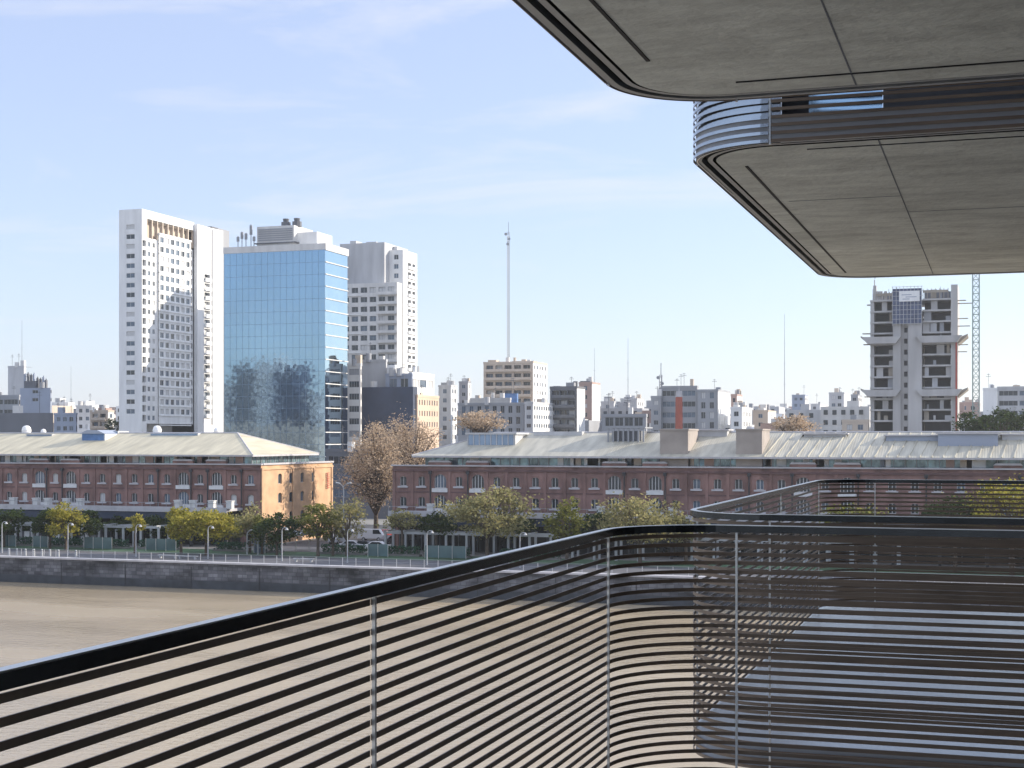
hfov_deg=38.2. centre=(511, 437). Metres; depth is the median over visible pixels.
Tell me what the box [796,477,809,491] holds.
window
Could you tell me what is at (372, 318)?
window
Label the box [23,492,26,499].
window
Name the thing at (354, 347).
window
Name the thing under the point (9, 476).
window
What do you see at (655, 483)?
window
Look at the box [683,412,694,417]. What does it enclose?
window
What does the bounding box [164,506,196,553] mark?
tree
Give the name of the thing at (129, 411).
window
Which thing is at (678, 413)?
brick chimney
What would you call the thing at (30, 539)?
hedge
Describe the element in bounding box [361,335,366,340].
window
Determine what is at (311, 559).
bench
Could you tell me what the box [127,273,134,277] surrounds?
window
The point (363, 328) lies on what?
window
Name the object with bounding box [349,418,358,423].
window
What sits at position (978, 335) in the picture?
tower crane
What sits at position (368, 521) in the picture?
ground
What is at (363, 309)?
window
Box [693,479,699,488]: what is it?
window
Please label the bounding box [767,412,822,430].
bare tree
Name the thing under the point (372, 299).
window
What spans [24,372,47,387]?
roof machines
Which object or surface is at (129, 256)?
window
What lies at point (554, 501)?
window
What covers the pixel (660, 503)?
window
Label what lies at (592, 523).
tree
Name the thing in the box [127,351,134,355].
window
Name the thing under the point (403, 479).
window
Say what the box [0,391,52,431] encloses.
building
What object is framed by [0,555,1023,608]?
quay wall
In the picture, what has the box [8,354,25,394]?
apartment block
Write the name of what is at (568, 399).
apartment block
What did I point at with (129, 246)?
window
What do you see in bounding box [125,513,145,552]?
tree
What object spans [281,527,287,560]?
street lamp
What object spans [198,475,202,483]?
window
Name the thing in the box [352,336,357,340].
window
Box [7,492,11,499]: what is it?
window
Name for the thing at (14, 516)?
tree
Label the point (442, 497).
window
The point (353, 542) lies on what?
parked car
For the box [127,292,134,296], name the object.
window
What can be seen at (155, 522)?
tree
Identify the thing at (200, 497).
window
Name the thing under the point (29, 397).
office block
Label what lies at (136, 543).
street lamp
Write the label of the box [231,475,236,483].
window
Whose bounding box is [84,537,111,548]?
glass screen
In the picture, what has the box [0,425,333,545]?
brick warehouse
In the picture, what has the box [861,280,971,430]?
building under construction
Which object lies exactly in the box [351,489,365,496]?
window
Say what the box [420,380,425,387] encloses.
window
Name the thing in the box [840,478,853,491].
window
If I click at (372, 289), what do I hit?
window
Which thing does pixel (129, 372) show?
window
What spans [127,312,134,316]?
window
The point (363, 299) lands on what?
window
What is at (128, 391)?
window
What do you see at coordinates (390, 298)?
window
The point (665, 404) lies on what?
window
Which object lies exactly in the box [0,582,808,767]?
water
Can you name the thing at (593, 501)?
window
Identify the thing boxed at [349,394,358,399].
window
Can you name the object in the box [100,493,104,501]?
window
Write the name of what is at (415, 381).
window
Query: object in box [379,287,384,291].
window
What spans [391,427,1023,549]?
brick warehouse
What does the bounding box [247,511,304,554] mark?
tree
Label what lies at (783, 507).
window
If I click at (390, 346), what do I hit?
window
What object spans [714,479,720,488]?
window
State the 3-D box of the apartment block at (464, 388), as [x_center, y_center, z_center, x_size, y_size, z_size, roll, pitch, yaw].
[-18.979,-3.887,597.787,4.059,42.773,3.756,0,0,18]
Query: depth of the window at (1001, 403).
475.10 m
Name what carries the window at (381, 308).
in the apartment tower at (382, 297)
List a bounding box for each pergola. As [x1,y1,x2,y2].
[0,522,169,546]
[383,529,643,560]
[690,538,900,564]
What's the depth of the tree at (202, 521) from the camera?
219.19 m
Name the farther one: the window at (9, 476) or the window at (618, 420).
the window at (618, 420)
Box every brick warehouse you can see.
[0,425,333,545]
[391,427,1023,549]
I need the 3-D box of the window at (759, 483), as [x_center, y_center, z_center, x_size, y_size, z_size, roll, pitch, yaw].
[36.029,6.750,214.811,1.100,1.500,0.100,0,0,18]
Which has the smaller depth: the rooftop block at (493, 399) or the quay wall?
the quay wall
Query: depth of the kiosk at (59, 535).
244.30 m
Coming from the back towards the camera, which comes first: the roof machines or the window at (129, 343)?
the roof machines
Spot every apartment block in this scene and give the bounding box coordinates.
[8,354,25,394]
[52,398,73,412]
[54,397,77,431]
[76,401,97,429]
[90,405,113,429]
[416,385,438,449]
[438,380,456,446]
[459,378,470,402]
[483,357,546,401]
[550,377,584,431]
[579,377,599,420]
[601,391,619,407]
[620,391,643,407]
[730,401,751,430]
[731,389,741,406]
[753,404,775,428]
[811,402,827,409]
[842,415,869,430]
[851,391,861,405]
[959,397,978,417]
[983,373,996,419]
[997,385,1023,416]
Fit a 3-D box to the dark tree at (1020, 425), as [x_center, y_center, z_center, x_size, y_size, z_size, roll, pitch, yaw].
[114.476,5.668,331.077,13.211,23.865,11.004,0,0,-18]
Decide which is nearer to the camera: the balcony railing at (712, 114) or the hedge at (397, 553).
the balcony railing at (712, 114)
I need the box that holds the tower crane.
[972,274,979,418]
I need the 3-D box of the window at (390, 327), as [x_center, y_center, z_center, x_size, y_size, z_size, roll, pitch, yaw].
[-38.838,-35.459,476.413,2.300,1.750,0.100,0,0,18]
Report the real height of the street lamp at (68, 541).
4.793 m
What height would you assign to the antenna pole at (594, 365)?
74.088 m
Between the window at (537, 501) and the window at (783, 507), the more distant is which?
the window at (537, 501)
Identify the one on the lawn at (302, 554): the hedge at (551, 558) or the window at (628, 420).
the hedge at (551, 558)
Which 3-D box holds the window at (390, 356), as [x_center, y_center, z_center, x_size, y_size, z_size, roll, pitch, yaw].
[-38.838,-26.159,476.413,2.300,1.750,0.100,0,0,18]
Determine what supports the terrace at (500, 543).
on the path
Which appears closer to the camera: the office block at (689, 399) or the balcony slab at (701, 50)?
the balcony slab at (701, 50)
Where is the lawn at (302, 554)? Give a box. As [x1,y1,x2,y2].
[0,545,1023,576]
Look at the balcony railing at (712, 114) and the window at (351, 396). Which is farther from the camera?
the window at (351, 396)
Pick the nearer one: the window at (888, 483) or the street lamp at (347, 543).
the street lamp at (347, 543)
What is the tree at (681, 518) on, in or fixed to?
on the lawn at (302, 554)
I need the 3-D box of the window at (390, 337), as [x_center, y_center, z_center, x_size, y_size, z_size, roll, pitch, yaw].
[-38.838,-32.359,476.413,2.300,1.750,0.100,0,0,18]
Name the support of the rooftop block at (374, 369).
on the office block at (381, 404)
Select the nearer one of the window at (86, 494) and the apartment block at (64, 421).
the window at (86, 494)
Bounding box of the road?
[280,524,391,546]
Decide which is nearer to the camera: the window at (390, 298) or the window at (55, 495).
the window at (55, 495)
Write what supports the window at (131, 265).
in the apartment tower at (171, 324)
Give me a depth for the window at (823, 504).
211.96 m
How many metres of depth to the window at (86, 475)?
250.36 m
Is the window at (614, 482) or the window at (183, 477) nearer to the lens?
the window at (614, 482)
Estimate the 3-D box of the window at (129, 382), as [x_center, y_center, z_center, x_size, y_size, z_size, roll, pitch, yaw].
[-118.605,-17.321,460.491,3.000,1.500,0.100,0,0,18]
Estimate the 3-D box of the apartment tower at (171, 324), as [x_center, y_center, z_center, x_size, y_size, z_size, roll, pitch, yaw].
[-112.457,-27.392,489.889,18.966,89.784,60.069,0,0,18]
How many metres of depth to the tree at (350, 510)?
218.91 m
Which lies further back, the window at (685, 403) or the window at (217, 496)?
the window at (685, 403)
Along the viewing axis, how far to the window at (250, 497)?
240.71 m
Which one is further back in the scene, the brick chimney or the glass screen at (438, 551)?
the brick chimney
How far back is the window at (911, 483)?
208.01 m
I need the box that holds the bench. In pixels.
[293,558,312,561]
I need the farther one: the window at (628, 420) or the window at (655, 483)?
the window at (628, 420)
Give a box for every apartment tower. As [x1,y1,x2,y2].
[119,209,228,431]
[340,241,416,372]
[792,393,807,409]
[829,387,849,406]
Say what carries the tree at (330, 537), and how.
on the lawn at (302, 554)
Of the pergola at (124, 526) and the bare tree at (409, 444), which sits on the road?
the bare tree at (409, 444)
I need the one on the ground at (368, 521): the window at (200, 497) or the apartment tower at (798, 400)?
the apartment tower at (798, 400)
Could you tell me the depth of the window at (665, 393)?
480.35 m
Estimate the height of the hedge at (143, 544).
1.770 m
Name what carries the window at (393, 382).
in the rooftop block at (396, 376)
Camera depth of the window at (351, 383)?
395.27 m
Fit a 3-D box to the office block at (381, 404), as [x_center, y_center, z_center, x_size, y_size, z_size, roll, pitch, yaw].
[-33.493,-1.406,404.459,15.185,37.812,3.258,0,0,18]
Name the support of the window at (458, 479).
in the brick warehouse at (689, 469)
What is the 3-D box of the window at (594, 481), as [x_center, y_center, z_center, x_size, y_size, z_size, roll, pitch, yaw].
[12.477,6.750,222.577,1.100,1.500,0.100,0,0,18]
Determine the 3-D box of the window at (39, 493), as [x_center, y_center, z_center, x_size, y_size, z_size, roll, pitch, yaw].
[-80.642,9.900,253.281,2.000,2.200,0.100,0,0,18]
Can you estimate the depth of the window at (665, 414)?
480.35 m
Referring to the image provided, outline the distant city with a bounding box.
[52,399,1023,441]
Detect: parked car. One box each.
[328,535,345,543]
[339,540,363,549]
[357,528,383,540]
[357,540,370,543]
[365,541,390,548]
[379,535,391,543]
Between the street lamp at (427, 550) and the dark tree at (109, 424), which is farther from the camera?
the dark tree at (109, 424)
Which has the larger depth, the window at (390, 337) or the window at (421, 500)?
the window at (390, 337)
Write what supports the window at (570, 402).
in the apartment block at (568, 399)
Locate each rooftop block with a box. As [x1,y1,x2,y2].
[362,342,387,386]
[385,365,413,386]
[470,387,511,402]
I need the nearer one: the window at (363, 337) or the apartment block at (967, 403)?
the window at (363, 337)
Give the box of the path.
[17,540,1023,567]
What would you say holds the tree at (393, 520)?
on the lawn at (302, 554)
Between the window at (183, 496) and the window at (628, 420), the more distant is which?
the window at (628, 420)
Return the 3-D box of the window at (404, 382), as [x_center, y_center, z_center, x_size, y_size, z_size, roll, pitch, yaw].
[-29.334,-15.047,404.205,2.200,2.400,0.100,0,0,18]
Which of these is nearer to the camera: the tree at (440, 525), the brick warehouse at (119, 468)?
the tree at (440, 525)
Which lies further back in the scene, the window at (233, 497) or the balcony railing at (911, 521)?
the window at (233, 497)
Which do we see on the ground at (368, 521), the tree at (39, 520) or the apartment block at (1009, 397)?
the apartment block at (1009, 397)
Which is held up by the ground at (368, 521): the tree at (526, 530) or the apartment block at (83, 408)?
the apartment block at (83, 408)
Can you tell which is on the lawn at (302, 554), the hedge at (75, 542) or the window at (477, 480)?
the hedge at (75, 542)
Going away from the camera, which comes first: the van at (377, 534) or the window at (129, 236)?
the van at (377, 534)
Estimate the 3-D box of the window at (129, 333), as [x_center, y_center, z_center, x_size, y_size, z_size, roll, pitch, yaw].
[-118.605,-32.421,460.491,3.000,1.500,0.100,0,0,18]
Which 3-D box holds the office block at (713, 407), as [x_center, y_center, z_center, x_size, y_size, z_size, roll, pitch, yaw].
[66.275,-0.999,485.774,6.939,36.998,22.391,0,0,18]
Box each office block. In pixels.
[0,392,20,412]
[20,376,51,412]
[325,425,399,518]
[347,355,361,448]
[362,367,416,450]
[409,366,433,395]
[458,397,523,441]
[524,398,554,431]
[651,386,662,431]
[661,375,698,428]
[697,379,729,428]
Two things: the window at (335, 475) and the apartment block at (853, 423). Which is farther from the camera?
the apartment block at (853, 423)
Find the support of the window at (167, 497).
in the brick warehouse at (119, 468)
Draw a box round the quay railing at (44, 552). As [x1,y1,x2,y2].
[3,548,1022,584]
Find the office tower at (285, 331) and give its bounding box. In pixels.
[223,218,348,461]
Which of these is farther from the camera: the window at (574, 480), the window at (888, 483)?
the window at (574, 480)
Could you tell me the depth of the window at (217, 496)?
242.54 m
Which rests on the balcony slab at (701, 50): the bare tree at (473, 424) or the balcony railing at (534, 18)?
the balcony railing at (534, 18)
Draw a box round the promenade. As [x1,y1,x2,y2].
[0,549,1023,584]
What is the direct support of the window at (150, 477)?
in the brick warehouse at (119, 468)
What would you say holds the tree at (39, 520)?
on the lawn at (302, 554)
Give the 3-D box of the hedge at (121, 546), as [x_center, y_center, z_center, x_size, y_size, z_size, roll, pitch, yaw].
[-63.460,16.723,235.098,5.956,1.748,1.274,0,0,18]
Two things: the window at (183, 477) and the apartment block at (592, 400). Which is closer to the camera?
the window at (183, 477)
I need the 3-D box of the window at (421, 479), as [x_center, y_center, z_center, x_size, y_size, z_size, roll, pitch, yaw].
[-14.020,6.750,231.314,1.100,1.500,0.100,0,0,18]
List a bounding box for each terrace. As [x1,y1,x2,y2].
[0,497,242,547]
[388,503,1023,566]
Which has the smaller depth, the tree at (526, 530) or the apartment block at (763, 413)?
the tree at (526, 530)
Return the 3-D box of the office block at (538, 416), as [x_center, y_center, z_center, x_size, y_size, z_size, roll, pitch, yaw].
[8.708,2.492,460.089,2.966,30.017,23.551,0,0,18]
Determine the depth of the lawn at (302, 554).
216.64 m
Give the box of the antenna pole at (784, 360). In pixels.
[784,314,785,406]
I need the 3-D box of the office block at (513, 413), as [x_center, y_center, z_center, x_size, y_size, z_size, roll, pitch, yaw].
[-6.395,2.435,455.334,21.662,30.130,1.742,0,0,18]
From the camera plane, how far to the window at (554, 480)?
224.53 m
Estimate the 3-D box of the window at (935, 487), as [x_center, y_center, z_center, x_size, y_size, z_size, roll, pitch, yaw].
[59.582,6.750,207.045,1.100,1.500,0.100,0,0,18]
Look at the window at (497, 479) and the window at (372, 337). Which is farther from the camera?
the window at (372, 337)
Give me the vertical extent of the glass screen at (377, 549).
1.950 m
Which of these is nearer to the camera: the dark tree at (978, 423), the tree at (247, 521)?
the tree at (247, 521)
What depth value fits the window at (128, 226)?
460.37 m
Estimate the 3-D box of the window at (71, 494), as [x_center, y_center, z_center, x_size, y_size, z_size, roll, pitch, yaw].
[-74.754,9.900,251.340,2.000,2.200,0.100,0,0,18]
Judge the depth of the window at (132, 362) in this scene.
460.37 m
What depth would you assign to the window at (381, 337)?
477.49 m
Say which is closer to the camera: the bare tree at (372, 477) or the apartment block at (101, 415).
the bare tree at (372, 477)
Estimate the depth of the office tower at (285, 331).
389.46 m
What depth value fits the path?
216.69 m
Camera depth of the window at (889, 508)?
208.93 m
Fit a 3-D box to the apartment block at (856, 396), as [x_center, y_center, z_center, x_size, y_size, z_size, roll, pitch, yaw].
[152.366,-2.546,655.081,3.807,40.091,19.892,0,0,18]
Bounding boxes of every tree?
[0,507,28,546]
[17,516,35,533]
[28,507,71,548]
[45,501,89,549]
[76,510,106,548]
[102,513,131,542]
[103,418,118,430]
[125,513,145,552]
[144,514,169,537]
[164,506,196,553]
[165,506,242,554]
[221,517,244,546]
[226,500,274,552]
[246,513,266,553]
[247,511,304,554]
[294,501,344,555]
[320,510,342,555]
[323,490,368,555]
[330,416,418,528]
[371,408,445,478]
[374,508,421,553]
[416,470,549,555]
[417,511,457,545]
[449,409,508,432]
[505,517,541,547]
[541,496,590,558]
[581,510,609,557]
[587,489,683,562]
[664,500,710,560]
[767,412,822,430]
[812,495,889,568]
[915,495,987,565]
[942,473,1023,575]
[950,411,1004,430]
[974,406,1023,430]
[1001,411,1023,430]
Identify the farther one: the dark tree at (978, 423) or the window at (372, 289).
the window at (372, 289)
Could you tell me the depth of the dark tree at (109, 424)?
496.20 m
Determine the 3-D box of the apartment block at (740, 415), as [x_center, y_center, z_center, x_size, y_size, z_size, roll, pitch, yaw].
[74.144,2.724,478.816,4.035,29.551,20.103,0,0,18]
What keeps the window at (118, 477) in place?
in the brick warehouse at (119, 468)
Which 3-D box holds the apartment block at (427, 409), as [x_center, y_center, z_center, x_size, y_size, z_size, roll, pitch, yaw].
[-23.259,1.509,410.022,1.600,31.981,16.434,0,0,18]
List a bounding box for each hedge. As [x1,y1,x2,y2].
[17,536,48,545]
[51,536,83,547]
[112,538,129,548]
[138,539,179,549]
[213,541,245,551]
[266,542,283,552]
[320,543,367,554]
[388,545,421,556]
[422,546,471,557]
[499,548,561,559]
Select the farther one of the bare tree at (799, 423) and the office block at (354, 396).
the office block at (354, 396)
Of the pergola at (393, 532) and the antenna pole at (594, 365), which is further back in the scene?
the antenna pole at (594, 365)
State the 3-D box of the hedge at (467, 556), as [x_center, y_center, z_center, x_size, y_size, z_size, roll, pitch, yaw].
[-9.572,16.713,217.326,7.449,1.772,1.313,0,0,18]
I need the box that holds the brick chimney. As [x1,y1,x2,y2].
[675,389,682,428]
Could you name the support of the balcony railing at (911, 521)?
on the balcony slab at (907, 684)
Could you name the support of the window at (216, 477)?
in the brick warehouse at (119, 468)
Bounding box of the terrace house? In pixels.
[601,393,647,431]
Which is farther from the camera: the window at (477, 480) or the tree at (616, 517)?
the window at (477, 480)
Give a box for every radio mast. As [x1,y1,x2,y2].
[504,222,509,357]
[656,375,663,388]
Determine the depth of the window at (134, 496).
247.51 m
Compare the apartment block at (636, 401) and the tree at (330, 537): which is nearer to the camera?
the tree at (330, 537)
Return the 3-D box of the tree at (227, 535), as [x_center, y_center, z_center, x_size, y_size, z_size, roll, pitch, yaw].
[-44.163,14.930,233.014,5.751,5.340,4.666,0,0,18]
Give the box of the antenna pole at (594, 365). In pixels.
[593,348,594,381]
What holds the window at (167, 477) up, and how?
in the brick warehouse at (119, 468)
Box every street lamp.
[1,521,7,552]
[67,523,73,554]
[135,524,141,556]
[207,526,213,558]
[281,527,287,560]
[336,482,350,541]
[347,529,353,562]
[426,530,433,564]
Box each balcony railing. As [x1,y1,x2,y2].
[0,525,1023,767]
[512,0,1023,101]
[690,479,1023,767]
[693,81,1023,278]
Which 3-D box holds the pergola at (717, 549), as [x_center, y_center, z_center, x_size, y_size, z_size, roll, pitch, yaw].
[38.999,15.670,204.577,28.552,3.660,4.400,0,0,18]
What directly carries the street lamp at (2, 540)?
on the promenade
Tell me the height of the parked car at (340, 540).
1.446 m
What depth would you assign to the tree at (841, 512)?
197.25 m
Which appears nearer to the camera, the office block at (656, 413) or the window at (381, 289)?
the window at (381, 289)
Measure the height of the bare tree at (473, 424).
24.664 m
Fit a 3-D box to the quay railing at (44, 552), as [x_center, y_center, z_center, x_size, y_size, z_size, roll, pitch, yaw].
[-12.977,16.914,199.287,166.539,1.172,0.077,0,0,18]
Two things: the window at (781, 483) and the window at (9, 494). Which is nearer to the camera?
the window at (781, 483)
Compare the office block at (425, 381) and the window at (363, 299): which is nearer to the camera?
the office block at (425, 381)
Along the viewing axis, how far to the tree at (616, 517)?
202.88 m
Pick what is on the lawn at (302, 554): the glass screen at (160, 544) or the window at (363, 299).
the glass screen at (160, 544)
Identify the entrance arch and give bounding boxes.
[246,529,265,554]
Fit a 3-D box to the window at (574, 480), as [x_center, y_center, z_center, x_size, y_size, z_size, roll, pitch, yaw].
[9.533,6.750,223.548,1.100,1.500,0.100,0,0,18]
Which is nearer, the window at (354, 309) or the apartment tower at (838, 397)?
the window at (354, 309)
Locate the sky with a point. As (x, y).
(426, 128)
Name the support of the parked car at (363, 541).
on the path
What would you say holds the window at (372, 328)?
in the apartment tower at (382, 297)
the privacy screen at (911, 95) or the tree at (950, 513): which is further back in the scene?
the tree at (950, 513)
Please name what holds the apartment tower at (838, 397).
on the ground at (368, 521)
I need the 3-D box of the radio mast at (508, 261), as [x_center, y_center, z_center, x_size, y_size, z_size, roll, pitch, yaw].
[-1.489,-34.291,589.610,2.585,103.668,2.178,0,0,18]
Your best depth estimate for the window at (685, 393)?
478.36 m
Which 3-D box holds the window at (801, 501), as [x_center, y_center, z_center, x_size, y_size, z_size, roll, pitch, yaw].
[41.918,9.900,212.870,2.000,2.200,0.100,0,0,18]
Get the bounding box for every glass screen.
[2,535,15,545]
[33,536,47,547]
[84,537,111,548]
[146,538,175,550]
[368,544,387,555]
[425,545,465,558]
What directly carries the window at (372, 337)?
in the apartment tower at (382, 297)
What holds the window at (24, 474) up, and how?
in the brick warehouse at (119, 468)
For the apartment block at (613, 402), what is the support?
on the ground at (368, 521)
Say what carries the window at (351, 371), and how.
in the office block at (354, 396)
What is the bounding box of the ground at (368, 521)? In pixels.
[69,518,680,567]
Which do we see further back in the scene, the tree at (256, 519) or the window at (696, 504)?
the tree at (256, 519)
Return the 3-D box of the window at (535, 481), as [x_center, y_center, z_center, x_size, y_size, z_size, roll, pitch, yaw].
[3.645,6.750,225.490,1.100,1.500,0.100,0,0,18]
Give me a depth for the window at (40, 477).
253.25 m
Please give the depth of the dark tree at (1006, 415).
326.01 m
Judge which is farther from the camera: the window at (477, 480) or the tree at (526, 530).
the window at (477, 480)
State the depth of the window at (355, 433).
395.32 m
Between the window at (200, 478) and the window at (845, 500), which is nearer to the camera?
the window at (845, 500)
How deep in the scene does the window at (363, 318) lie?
479.42 m
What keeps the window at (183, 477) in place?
in the brick warehouse at (119, 468)
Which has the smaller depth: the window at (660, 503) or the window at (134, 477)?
the window at (660, 503)
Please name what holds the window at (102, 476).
in the brick warehouse at (119, 468)
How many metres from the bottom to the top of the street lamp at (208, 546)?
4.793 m
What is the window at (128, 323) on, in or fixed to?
in the apartment tower at (171, 324)
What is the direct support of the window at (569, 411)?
in the apartment block at (568, 399)
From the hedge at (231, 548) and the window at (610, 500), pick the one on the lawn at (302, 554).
the hedge at (231, 548)
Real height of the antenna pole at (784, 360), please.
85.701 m
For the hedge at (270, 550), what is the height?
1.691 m
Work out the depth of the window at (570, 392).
468.65 m
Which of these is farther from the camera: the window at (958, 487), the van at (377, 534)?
the van at (377, 534)
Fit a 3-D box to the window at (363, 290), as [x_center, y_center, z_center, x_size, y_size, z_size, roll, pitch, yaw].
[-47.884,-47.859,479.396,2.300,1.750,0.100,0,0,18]
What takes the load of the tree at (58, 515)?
on the lawn at (302, 554)
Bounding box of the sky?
[0,0,1023,411]
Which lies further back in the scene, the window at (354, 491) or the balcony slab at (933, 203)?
the window at (354, 491)
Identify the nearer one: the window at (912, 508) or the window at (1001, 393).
the window at (912, 508)
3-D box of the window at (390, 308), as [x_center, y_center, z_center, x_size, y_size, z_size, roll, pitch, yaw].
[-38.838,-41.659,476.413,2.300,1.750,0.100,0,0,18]
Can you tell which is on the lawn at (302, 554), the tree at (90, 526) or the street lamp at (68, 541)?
the tree at (90, 526)
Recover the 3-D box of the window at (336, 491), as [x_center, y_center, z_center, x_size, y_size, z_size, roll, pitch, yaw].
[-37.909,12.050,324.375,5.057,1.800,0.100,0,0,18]
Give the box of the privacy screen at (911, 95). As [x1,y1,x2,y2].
[782,80,1023,113]
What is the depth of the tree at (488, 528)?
211.22 m
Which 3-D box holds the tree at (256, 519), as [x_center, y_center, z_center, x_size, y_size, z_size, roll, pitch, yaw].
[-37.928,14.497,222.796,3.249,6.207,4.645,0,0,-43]
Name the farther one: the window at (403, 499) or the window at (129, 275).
the window at (129, 275)
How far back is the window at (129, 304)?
460.43 m
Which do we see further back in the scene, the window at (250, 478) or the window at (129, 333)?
the window at (129, 333)
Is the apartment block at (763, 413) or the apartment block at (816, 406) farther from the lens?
the apartment block at (816, 406)
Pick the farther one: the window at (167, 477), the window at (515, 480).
the window at (167, 477)
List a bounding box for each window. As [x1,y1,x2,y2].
[4,399,17,404]
[7,473,11,481]
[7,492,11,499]
[23,473,26,481]
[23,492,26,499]
[36,471,44,483]
[36,490,44,501]
[53,473,57,481]
[53,492,57,500]
[67,471,75,483]
[67,490,75,502]
[85,474,88,481]
[85,493,88,500]
[100,474,104,482]
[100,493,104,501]
[116,474,120,482]
[116,493,120,501]
[127,224,134,229]
[127,234,134,238]
[127,244,134,248]
[127,254,134,258]
[127,263,134,267]
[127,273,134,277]
[127,283,134,287]
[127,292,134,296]
[127,302,134,306]
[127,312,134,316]
[127,322,134,326]
[127,331,134,335]
[127,341,134,345]
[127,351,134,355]
[127,360,134,364]
[127,370,134,374]
[127,380,134,384]
[127,390,134,393]
[127,399,134,403]
[127,409,134,413]
[132,474,136,482]
[132,493,136,501]
[148,474,152,482]
[148,493,152,501]
[165,474,169,482]
[165,494,169,502]
[179,472,188,484]
[179,492,188,504]
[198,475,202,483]
[198,494,202,502]
[212,472,221,485]
[212,492,221,504]
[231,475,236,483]
[231,495,236,503]
[248,475,253,483]
[248,495,253,503]
[278,474,280,483]
[328,456,347,463]
[333,472,348,480]
[333,489,348,496]
[349,369,358,374]
[349,381,358,386]
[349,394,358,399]
[349,406,358,411]
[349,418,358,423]
[349,431,358,436]
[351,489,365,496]
[352,307,357,311]
[352,316,357,321]
[352,326,357,330]
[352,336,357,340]
[352,345,357,350]
[361,287,366,292]
[361,297,366,302]
[361,307,366,311]
[361,316,366,321]
[361,326,366,330]
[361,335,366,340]
[361,345,366,349]
[370,287,375,292]
[370,297,375,301]
[370,306,375,311]
[370,316,375,320]
[370,326,375,330]
[370,335,375,340]
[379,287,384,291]
[379,306,384,310]
[379,325,384,329]
[379,335,384,339]
[388,296,393,300]
[388,306,393,310]
[388,325,393,329]
[388,335,393,339]
[388,344,393,348]
[388,354,393,358]
[390,379,396,386]
[401,378,407,386]
[401,476,405,485]
[401,497,405,505]
[413,379,418,386]
[419,477,424,485]
[419,497,424,506]
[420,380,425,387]
[427,380,432,387]
[435,474,445,487]
[435,495,445,508]
[456,477,461,485]
[472,475,483,488]
[494,477,499,486]
[513,477,518,486]
[532,478,538,486]
[532,499,538,507]
[552,478,557,486]
[552,499,557,508]
[561,400,566,404]
[568,390,574,396]
[568,400,574,406]
[568,410,574,416]
[568,420,574,426]
[572,478,577,487]
[591,478,597,487]
[591,499,597,508]
[605,417,613,425]
[608,476,620,489]
[608,497,620,510]
[615,417,622,425]
[625,417,632,425]
[632,478,637,487]
[634,417,642,425]
[649,476,661,490]
[649,498,661,511]
[663,391,675,395]
[663,401,675,406]
[663,412,674,417]
[663,423,674,427]
[672,479,678,488]
[682,390,694,395]
[682,401,694,406]
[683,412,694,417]
[683,423,694,427]
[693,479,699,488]
[693,501,699,507]
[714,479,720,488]
[735,479,741,488]
[756,480,763,489]
[756,502,763,511]
[778,480,784,488]
[778,502,784,511]
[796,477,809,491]
[796,500,809,514]
[821,503,828,512]
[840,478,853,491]
[840,500,853,512]
[866,483,873,490]
[888,483,895,490]
[888,503,895,513]
[911,483,918,490]
[911,504,918,513]
[934,483,941,491]
[957,484,964,491]
[999,391,1017,395]
[999,401,1017,405]
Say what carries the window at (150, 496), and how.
in the brick warehouse at (119, 468)
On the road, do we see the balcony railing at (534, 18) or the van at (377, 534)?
the van at (377, 534)
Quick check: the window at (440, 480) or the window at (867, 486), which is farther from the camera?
the window at (440, 480)
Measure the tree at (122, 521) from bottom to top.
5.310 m
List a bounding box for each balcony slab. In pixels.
[517,0,1023,100]
[696,102,1023,277]
[696,606,1023,767]
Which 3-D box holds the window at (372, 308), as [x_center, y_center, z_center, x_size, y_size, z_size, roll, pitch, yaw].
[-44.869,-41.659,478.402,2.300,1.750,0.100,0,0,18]
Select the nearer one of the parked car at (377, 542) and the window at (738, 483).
the window at (738, 483)
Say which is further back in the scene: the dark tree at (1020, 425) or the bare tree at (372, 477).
the dark tree at (1020, 425)
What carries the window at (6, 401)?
in the office block at (8, 403)
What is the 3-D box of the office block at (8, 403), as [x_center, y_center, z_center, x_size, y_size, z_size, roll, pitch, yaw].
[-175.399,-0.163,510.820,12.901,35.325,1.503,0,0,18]
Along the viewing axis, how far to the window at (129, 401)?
460.43 m
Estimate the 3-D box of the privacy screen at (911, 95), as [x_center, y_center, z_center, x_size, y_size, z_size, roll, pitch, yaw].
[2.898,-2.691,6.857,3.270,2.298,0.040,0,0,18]
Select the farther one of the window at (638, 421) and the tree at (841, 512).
the window at (638, 421)
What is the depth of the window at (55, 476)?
252.39 m
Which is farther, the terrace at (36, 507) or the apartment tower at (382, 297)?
the apartment tower at (382, 297)
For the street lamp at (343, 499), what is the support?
on the path
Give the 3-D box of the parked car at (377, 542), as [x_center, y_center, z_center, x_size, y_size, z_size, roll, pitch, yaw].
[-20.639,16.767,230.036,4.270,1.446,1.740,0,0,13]
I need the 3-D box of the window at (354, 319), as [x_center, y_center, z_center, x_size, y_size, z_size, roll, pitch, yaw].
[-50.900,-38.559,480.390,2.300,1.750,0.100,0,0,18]
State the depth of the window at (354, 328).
480.41 m

